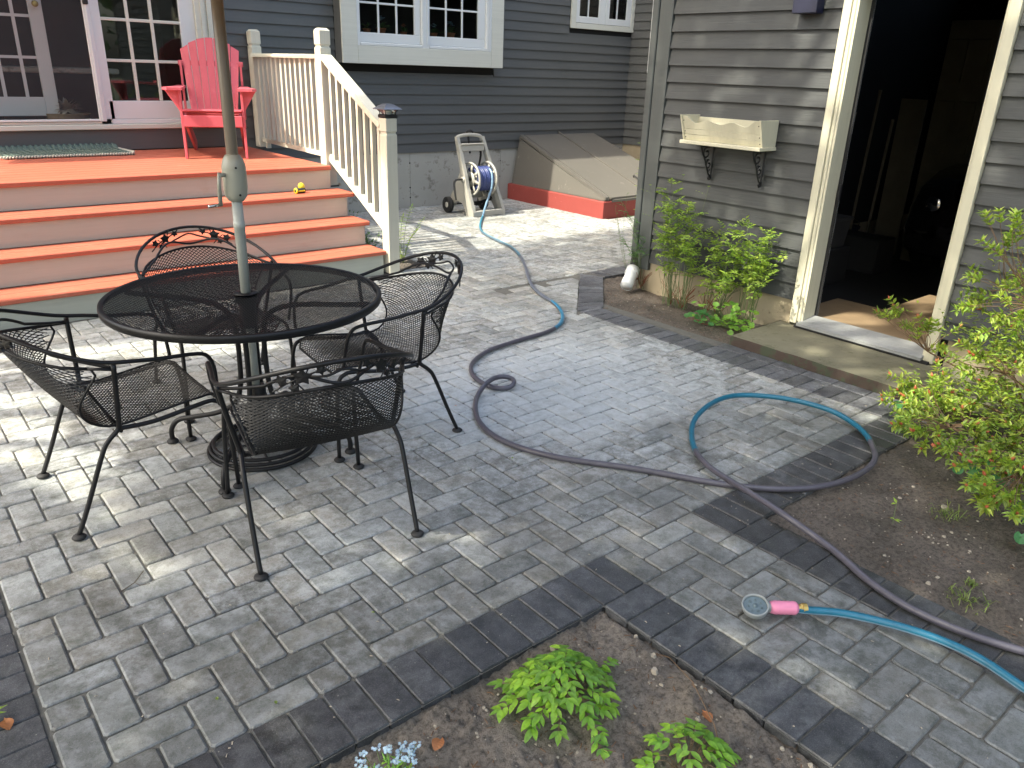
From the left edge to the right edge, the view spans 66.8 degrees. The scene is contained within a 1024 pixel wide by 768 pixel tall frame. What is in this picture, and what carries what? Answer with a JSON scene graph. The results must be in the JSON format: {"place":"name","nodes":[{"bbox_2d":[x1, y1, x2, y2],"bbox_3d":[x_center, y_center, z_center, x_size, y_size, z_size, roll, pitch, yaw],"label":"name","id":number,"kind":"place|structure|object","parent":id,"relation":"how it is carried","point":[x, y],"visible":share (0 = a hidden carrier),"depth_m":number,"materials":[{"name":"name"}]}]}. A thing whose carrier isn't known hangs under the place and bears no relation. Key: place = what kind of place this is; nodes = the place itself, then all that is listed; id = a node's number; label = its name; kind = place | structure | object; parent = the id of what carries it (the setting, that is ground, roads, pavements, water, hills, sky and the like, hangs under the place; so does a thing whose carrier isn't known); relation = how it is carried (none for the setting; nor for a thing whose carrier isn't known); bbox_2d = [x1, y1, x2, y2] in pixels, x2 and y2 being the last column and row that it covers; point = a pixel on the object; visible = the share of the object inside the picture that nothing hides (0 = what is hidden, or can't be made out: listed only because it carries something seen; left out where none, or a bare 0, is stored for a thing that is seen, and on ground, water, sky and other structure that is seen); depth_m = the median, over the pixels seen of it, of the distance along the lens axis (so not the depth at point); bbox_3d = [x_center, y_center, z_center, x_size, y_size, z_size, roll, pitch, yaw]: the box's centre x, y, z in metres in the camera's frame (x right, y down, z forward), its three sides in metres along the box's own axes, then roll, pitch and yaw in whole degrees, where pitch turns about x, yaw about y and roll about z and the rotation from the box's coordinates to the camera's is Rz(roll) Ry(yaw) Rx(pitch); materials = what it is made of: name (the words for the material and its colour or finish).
{"place":"outdoors","nodes":[
{"label":"outdoors","id":0,"kind":"place"},
{"bbox_2d":[0,198,1023,767],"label":"patio","id":1,"kind":"structure","parent":0,"point":[344,554],"depth_m":2.81,"materials":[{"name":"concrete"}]},
{"bbox_2d":[0,718,13,729],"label":"fallen leaf","id":2,"kind":"object","parent":1,"relation":"on","point":[6,723],"visible":1,"depth_m":2.01,"materials":[{"name":"orange plant"}]},
{"bbox_2d":[0,308,242,541],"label":"chair","id":3,"kind":"object","parent":1,"relation":"on","point":[62,393],"visible":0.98,"depth_m":2.95,"materials":[{"name":"black metal"}]},
{"bbox_2d":[120,571,149,592],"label":"twig","id":4,"kind":"object","parent":1,"relation":"on","point":[134,582],"visible":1,"depth_m":2.57,"materials":[{"name":"wood"}]},
{"bbox_2d":[0,147,385,329],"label":"deck","id":5,"kind":"structure","parent":1,"relation":"on","point":[76,233],"depth_m":5.84,"materials":[{"name":"beige paint"}]},
{"bbox_2d":[0,143,134,159],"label":"door mat","id":6,"kind":"object","parent":5,"relation":"on","point":[51,151],"depth_m":6.89,"materials":[{"name":"grey fabric"}]},
{"bbox_2d":[162,37,256,158],"bbox_3d":[-2.756,-2.630,7.175,0.770,1.052,1.030,-5,23,-17],"label":"adirondack chair","id":7,"kind":"object","parent":5,"relation":"on","point":[199,116],"visible":0.94,"depth_m":7.19,"materials":[{"name":"pink paint"}]},
{"bbox_2d":[294,183,305,193],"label":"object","id":8,"kind":"object","parent":5,"relation":"on","point":[301,188],"visible":1,"depth_m":6.56,"materials":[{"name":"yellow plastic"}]},
{"bbox_2d":[246,28,399,272],"bbox_3d":[-1.822,-2.230,7.133,0.164,1.908,2.717,-15,28,-36],"label":"deck railing","id":9,"kind":"object","parent":5,"relation":"attached to","point":[284,96],"visible":0.98,"depth_m":6.70,"materials":[{"name":"beige paint"}]},
{"bbox_2d":[373,104,402,117],"bbox_3d":[-0.975,-2.141,6.087,0.170,0.105,0.170,-16,28,-37],"label":"post lamp","id":10,"kind":"object","parent":9,"relation":"on","point":[389,111],"visible":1,"depth_m":6.06,"materials":[{"name":"silver metal"}]},
{"bbox_2d":[134,225,298,423],"bbox_3d":[-1.526,-0.354,4.006,0.675,0.796,0.770,-13,27,-33],"label":"chair","id":11,"kind":"object","parent":1,"relation":"on","point":[213,234],"visible":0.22,"depth_m":4.10,"materials":[{"name":"black metal"}]},
{"bbox_2d":[97,263,381,494],"bbox_3d":[-1.121,-0.048,3.377,1.116,0.726,1.116,-16,28,-37],"label":"patio table","id":12,"kind":"object","parent":1,"relation":"on","point":[245,318],"visible":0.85,"depth_m":3.16,"materials":[{"name":"black metal"}]},
{"bbox_2d":[207,382,316,471],"bbox_3d":[-1.118,0.143,3.454,0.481,0.306,0.481,-16,28,-37],"label":"umbrella base","id":13,"kind":"object","parent":1,"relation":"on","point":[211,454],"visible":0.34,"depth_m":3.36,"materials":[{"name":"black metal"}]},
{"bbox_2d":[207,0,259,384],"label":"patio umbrella","id":14,"kind":"object","parent":13,"relation":"in","point":[233,174],"visible":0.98,"depth_m":3.02,"materials":[{"name":"beige metal"}]},
{"bbox_2d":[205,338,423,581],"bbox_3d":[-0.706,0.161,2.802,0.676,0.796,0.770,-11,25,-28],"label":"chair","id":15,"kind":"object","parent":1,"relation":"on","point":[305,438],"visible":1,"depth_m":2.57,"materials":[{"name":"black metal"}]},
{"bbox_2d":[291,251,462,462],"bbox_3d":[-0.610,-0.187,3.671,0.770,0.796,0.675,-13,27,-33],"label":"chair","id":16,"kind":"object","parent":1,"relation":"on","point":[434,306],"visible":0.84,"depth_m":3.68,"materials":[{"name":"black metal"}]},
{"bbox_2d":[363,243,424,269],"bbox_3d":[-1.243,-1.156,7.056,0.420,0.020,1.100,-16,28,-37],"label":"soil bed","id":17,"kind":"object","parent":1,"relation":"on","point":[408,262],"visible":0.1,"depth_m":6.84,"materials":[{"name":"soil"}]},
{"bbox_2d":[365,231,382,247],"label":"leafy plant","id":18,"kind":"object","parent":17,"relation":"on","point":[367,239],"visible":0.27,"depth_m":6.83,"materials":[{"name":"green plant"}]},
{"bbox_2d":[399,204,424,262],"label":"fern","id":19,"kind":"object","parent":17,"relation":"on","point":[403,252],"visible":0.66,"depth_m":6.86,"materials":[{"name":"green plant"}]},
{"bbox_2d":[442,129,504,217],"bbox_3d":[-0.472,-2.502,9.181,0.668,0.962,0.549,-16,28,-37],"label":"hose reel cart","id":20,"kind":"object","parent":1,"relation":"on","point":[462,192],"visible":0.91,"depth_m":9.12,"materials":[{"name":"grey plastic"}]},
{"bbox_2d":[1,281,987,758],"bbox_3d":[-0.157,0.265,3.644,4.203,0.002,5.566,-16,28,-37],"label":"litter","id":21,"kind":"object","parent":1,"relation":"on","point":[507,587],"visible":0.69,"depth_m":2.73,"materials":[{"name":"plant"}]},
{"bbox_2d":[507,131,638,218],"bbox_3d":[1.157,-2.820,10.262,1.680,0.885,1.845,-16,28,-37],"label":"cellar bulkhead","id":22,"kind":"object","parent":1,"relation":"on","point":[594,175],"visible":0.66,"depth_m":9.98,"materials":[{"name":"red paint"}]},
{"bbox_2d":[525,134,636,198],"bbox_3d":[0.922,-2.826,9.996,0.740,0.597,1.740,-16,28,-37],"label":"door panel","id":23,"kind":"structure","parent":22,"relation":"in","point":[609,182],"depth_m":9.94,"materials":[{"name":"grey metal"}]},
{"bbox_2d":[564,133,638,182],"bbox_3d":[1.454,-2.974,10.409,0.720,0.597,1.740,-16,28,-37],"label":"door panel","id":24,"kind":"structure","parent":22,"relation":"in","point":[623,162],"depth_m":10.56,"materials":[{"name":"grey metal"}]},
{"bbox_2d":[468,166,1023,692],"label":"garden hose","id":25,"kind":"object","parent":1,"relation":"on","point":[486,174],"visible":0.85,"depth_m":3.31,"materials":[{"name":"rubber"}]},
{"bbox_2d":[742,593,807,618],"bbox_3d":[0.847,0.725,2.503,0.215,0.060,0.086,2,22,1],"label":"spray nozzle","id":26,"kind":"object","parent":1,"relation":"on","point":[756,606],"visible":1,"depth_m":2.50,"materials":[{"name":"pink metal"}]},
{"bbox_2d":[729,320,1023,443],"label":"step","id":27,"kind":"structure","parent":1,"relation":"on","point":[836,359],"depth_m":4.72,"materials":[{"name":"concrete"}]},
{"bbox_2d":[893,400,916,420],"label":"violet plant","id":28,"kind":"object","parent":1,"relation":"on","point":[897,404],"visible":0.16,"depth_m":4.00,"materials":[{"name":"green plant"}]},
{"bbox_2d":[319,610,817,767],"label":"soil bed","id":29,"kind":"object","parent":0,"point":[740,731],"visible":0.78,"depth_m":2.11,"materials":[{"name":"brown soil"}]},
{"bbox_2d":[354,740,420,767],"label":"forget me nots","id":30,"kind":"object","parent":29,"relation":"on","point":[397,762],"visible":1,"depth_m":1.93,"materials":[{"name":"blue plant"}]},
{"bbox_2d":[432,737,443,750],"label":"fallen leaf","id":31,"kind":"object","parent":29,"relation":"on","point":[437,743],"visible":1,"depth_m":2.03,"materials":[{"name":"orange plant"}]},
{"bbox_2d":[486,644,621,759],"bbox_3d":[0.127,0.827,2.188,0.396,0.167,0.388,8,23,15],"label":"leafy clump","id":32,"kind":"object","parent":29,"relation":"on","point":[543,674],"visible":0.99,"depth_m":2.12,"materials":[{"name":"green plant"}]},
{"bbox_2d":[368,625,801,767],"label":"bark chips","id":33,"kind":"object","parent":29,"relation":"on","point":[578,740],"visible":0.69,"depth_m":2.10,"materials":[{"name":"brown wood"}]},
{"bbox_2d":[370,625,812,767],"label":"pebbles","id":34,"kind":"object","parent":29,"relation":"on","point":[698,719],"visible":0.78,"depth_m":2.12,"materials":[{"name":"stone"}]},
{"bbox_2d":[651,667,657,675],"bbox_3d":[0.419,0.842,2.284,0.024,0.015,0.025,-16,28,-37],"label":"stone","id":35,"kind":"object","parent":29,"relation":"on","point":[654,670],"visible":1,"depth_m":2.28,"materials":[{"name":"white stone"}]},
{"bbox_2d":[656,653,717,736],"bbox_3d":[0.495,0.867,2.220,0.025,0.062,0.383,-5,23,-17],"label":"twig","id":36,"kind":"object","parent":29,"relation":"on","point":[696,690],"visible":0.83,"depth_m":2.17,"materials":[{"name":"brown wood"}]},
{"bbox_2d":[632,718,741,767],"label":"leafy clump","id":37,"kind":"object","parent":29,"relation":"on","point":[717,744],"visible":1,"depth_m":1.99,"materials":[{"name":"green plant"}]},
{"bbox_2d":[702,710,712,721],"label":"fallen leaf","id":38,"kind":"object","parent":29,"relation":"on","point":[705,714],"visible":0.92,"depth_m":2.13,"materials":[{"name":"orange plant"}]},
{"bbox_2d":[603,276,762,343],"bbox_3d":[1.372,-0.627,6.032,1.440,0.040,1.800,-16,28,-37],"label":"soil bed","id":39,"kind":"object","parent":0,"point":[670,312],"visible":0.29,"depth_m":5.84,"materials":[{"name":"brown soil"}]},
{"bbox_2d":[615,198,626,268],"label":"wispy stems","id":40,"kind":"object","parent":39,"relation":"on","point":[621,240],"visible":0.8,"depth_m":6.38,"materials":[{"name":"green plant"}]},
{"bbox_2d":[616,200,651,288],"bbox_3d":[0.974,-1.104,6.208,0.231,0.695,0.349,-38,45,-58],"label":"perennial","id":41,"kind":"object","parent":39,"relation":"on","point":[635,253],"visible":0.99,"depth_m":6.20,"materials":[{"name":"green plant"}]},
{"bbox_2d":[642,175,709,304],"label":"wispy stems","id":42,"kind":"object","parent":39,"relation":"on","point":[677,237],"visible":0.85,"depth_m":5.82,"materials":[{"name":"green plant"}]},
{"bbox_2d":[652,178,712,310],"bbox_3d":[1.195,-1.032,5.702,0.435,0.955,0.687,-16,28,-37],"label":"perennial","id":43,"kind":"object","parent":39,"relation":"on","point":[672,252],"visible":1,"depth_m":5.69,"materials":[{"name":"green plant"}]},
{"bbox_2d":[606,282,761,338],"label":"bark chips","id":44,"kind":"object","parent":39,"relation":"on","point":[664,314],"visible":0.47,"depth_m":5.78,"materials":[{"name":"brown wood"}]},
{"bbox_2d":[684,309,713,325],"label":"ground plant","id":45,"kind":"object","parent":39,"relation":"on","point":[700,313],"visible":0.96,"depth_m":5.46,"materials":[{"name":"green plant"}]},
{"bbox_2d":[691,301,758,334],"bbox_3d":[1.466,-0.479,5.396,0.378,0.176,0.493,-16,28,-37],"label":"ground plant","id":46,"kind":"object","parent":39,"relation":"on","point":[732,318],"visible":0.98,"depth_m":5.33,"materials":[{"name":"green plant"}]},
{"bbox_2d":[695,215,757,317],"bbox_3d":[1.503,-0.817,5.463,0.395,0.756,0.449,-16,28,-37],"label":"perennial","id":47,"kind":"object","parent":39,"relation":"on","point":[718,257],"visible":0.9,"depth_m":5.49,"materials":[{"name":"green plant"}]},
{"bbox_2d":[728,221,788,325],"bbox_3d":[1.635,-0.722,5.269,0.396,0.734,0.497,9,23,16],"label":"perennial","id":48,"kind":"object","parent":39,"relation":"on","point":[757,271],"visible":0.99,"depth_m":5.24,"materials":[{"name":"green plant"}]},
{"bbox_2d":[823,214,853,285],"bbox_3d":[2.557,-1.157,6.568,0.400,0.550,0.420,-16,28,-37],"label":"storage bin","id":49,"kind":"object","parent":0,"point":[837,261],"visible":0.23,"depth_m":6.45,"materials":[{"name":"black plastic"}]},
{"bbox_2d":[844,230,895,274],"bbox_3d":[3.172,-1.207,7.077,0.320,0.300,0.450,-16,28,-37],"label":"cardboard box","id":50,"kind":"object","parent":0,"point":[870,253],"visible":0.66,"depth_m":6.92,"materials":[{"name":"black cardboard"}]},
{"bbox_2d":[767,419,1023,646],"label":"soil bed","id":51,"kind":"object","parent":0,"point":[998,551],"visible":0.52,"depth_m":3.06,"materials":[{"name":"brown soil"}]},
{"bbox_2d":[891,497,900,523],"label":"seedling","id":52,"kind":"object","parent":51,"relation":"on","point":[895,500],"visible":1,"depth_m":3.08,"materials":[{"name":"green plant"}]},
{"bbox_2d":[793,422,1023,626],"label":"pebbles","id":53,"kind":"object","parent":51,"relation":"on","point":[943,536],"visible":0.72,"depth_m":3.02,"materials":[{"name":"stone"}]},
{"bbox_2d":[803,442,1022,635],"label":"bark chips","id":54,"kind":"object","parent":51,"relation":"on","point":[933,533],"visible":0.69,"depth_m":3.06,"materials":[{"name":"brown wood"}]},
{"bbox_2d":[873,206,1023,524],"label":"azalea bush","id":55,"kind":"object","parent":51,"relation":"on","point":[990,498],"visible":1,"depth_m":3.59,"materials":[{"name":"green plant"}]},
{"bbox_2d":[928,500,976,521],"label":"grass tuft","id":56,"kind":"object","parent":51,"relation":"on","point":[948,509],"visible":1,"depth_m":3.15,"materials":[{"name":"green plant"}]},
{"bbox_2d":[964,576,978,587],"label":"grass tuft","id":57,"kind":"object","parent":51,"relation":"on","point":[972,582],"visible":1,"depth_m":2.74,"materials":[{"name":"green plant"}]},
{"bbox_2d":[946,583,997,614],"bbox_3d":[1.553,0.732,2.639,0.146,0.028,0.156,-16,28,-37],"label":"grass tuft","id":58,"kind":"object","parent":51,"relation":"on","point":[966,596],"visible":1,"depth_m":2.65,"materials":[{"name":"green plant"}]},
{"bbox_2d":[1014,502,1023,543],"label":"violet plant","id":59,"kind":"object","parent":51,"relation":"on","point":[1018,537],"visible":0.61,"depth_m":2.94,"materials":[{"name":"green plant"}]},
{"bbox_2d":[874,98,927,254],"bbox_3d":[3.738,-1.987,7.521,0.020,1.450,0.240,-16,28,-37],"label":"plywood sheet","id":60,"kind":"object","parent":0,"point":[908,130],"visible":0.76,"depth_m":7.47,"materials":[{"name":"brown wood"}]},
{"bbox_2d":[952,458,1013,491],"bbox_3d":[2.057,0.394,3.390,0.242,0.100,0.206,-11,26,-30],"label":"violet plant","id":61,"kind":"object","parent":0,"point":[974,470],"visible":0.2,"depth_m":3.39,"materials":[{"name":"green plant"}]},
{"label":"ground","id":62,"kind":"structure","parent":0,"visible":0},
{"bbox_2d":[0,0,653,212],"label":"house","id":63,"kind":"structure","parent":62,"relation":"on","point":[501,76],"depth_m":9.07,"materials":[{"name":"grey paint"}]},
{"bbox_2d":[0,65,119,123],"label":"side table","id":64,"kind":"object","parent":63,"relation":"in","point":[78,70],"visible":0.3,"depth_m":7.55,"materials":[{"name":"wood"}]},
{"bbox_2d":[45,112,90,121],"bbox_3d":[-4.245,-2.492,7.453,0.400,0.200,0.400,-16,28,-37],"label":"basket","id":65,"kind":"object","parent":63,"relation":"on","point":[83,115],"visible":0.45,"depth_m":7.29,"materials":[{"name":"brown wood"}]},
{"bbox_2d":[56,97,83,113],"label":"dried flowers","id":66,"kind":"object","parent":65,"relation":"in","point":[65,106],"visible":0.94,"depth_m":7.36,"materials":[{"name":"plant"}]},
{"bbox_2d":[0,0,217,130],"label":"sliding door","id":67,"kind":"structure","parent":63,"relation":"in","point":[195,20],"depth_m":7.16,"materials":[{"name":"beige paint"}]},
{"bbox_2d":[333,0,503,67],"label":"bay window","id":68,"kind":"structure","parent":63,"relation":"in","point":[352,45],"depth_m":8.81,"materials":[{"name":"beige paint"}]},
{"bbox_2d":[570,0,635,32],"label":"small window","id":69,"kind":"structure","parent":63,"relation":"in","point":[616,13],"depth_m":10.60,"materials":[{"name":"beige paint"}]},
{"bbox_2d":[637,0,1023,388],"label":"garage","id":70,"kind":"structure","parent":62,"relation":"on","point":[813,84],"depth_m":5.28,"materials":[{"name":"grey paint"}]},
{"bbox_2d":[620,0,660,290],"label":"downspout","id":71,"kind":"object","parent":70,"relation":"attached to","point":[628,279],"visible":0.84,"depth_m":5.97,"materials":[{"name":"grey paint"}]},
{"bbox_2d":[680,114,778,187],"bbox_3d":[1.461,-1.602,5.346,0.214,0.439,0.660,-16,28,-37],"label":"window box","id":72,"kind":"object","parent":70,"relation":"attached to","point":[757,137],"visible":1,"depth_m":5.25,"materials":[{"name":"beige paint"}]},
{"bbox_2d":[792,0,824,13],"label":"wall mailbox","id":73,"kind":"object","parent":70,"relation":"attached to","point":[808,6],"depth_m":4.72,"materials":[{"name":"blue paint"}]},
{"bbox_2d":[848,90,882,229],"bbox_3d":[3.305,-1.965,7.338,0.033,1.521,0.152,19,27,36],"label":"tool handle","id":74,"kind":"object","parent":70,"relation":"on","point":[866,154],"visible":0.83,"depth_m":7.27,"materials":[{"name":"brown wood"}]},
{"bbox_2d":[865,119,894,232],"bbox_3d":[3.454,-1.834,7.360,0.033,1.271,0.152,19,27,36],"label":"tool handle","id":75,"kind":"object","parent":70,"relation":"on","point":[880,174],"visible":0.83,"depth_m":7.31,"materials":[{"name":"brown wood"}]},
{"bbox_2d":[902,161,969,268],"bbox_3d":[4.889,-1.711,6.880,2.890,1.554,1.680,-16,28,-37],"label":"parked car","id":76,"kind":"object","parent":70,"relation":"on","point":[929,225],"visible":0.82,"depth_m":6.58,"materials":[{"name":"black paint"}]},
{"bbox_2d":[900,19,1003,267],"bbox_3d":[3.919,-2.118,6.991,0.047,2.100,0.400,-16,28,-37],"label":"panelled door","id":77,"kind":"structure","parent":70,"relation":"on","point":[970,54],"depth_m":6.81,"materials":[{"name":"brown wood"}]},
{"bbox_3d":[-1.115,-4.019,9.050,2.120,0.030,0.375,-16,28,-37],"label":"window shelf","id":78,"kind":"object","parent":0,"visible":0},
{"bbox_2d":[361,23,371,31],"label":"potted plant","id":79,"kind":"object","parent":78,"relation":"on","point":[366,29],"visible":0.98,"depth_m":8.48,"materials":[{"name":"green plant"}]},
{"bbox_2d":[373,17,389,32],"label":"potted plant","id":80,"kind":"object","parent":78,"relation":"on","point":[383,28],"visible":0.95,"depth_m":8.58,"materials":[{"name":"green plant"}]},
{"bbox_2d":[401,24,406,34],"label":"potted plant","id":81,"kind":"object","parent":78,"relation":"on","point":[403,32],"visible":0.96,"depth_m":8.78,"materials":[{"name":"green plant"}]},
{"bbox_2d":[430,23,437,36],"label":"potted plant","id":82,"kind":"object","parent":78,"relation":"on","point":[434,30],"visible":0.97,"depth_m":9.01,"materials":[{"name":"blue plant"}]},
{"bbox_2d":[441,21,457,37],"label":"potted plant","id":83,"kind":"object","parent":78,"relation":"on","point":[450,33],"visible":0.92,"depth_m":9.14,"materials":[{"name":"green plant"}]}
]}

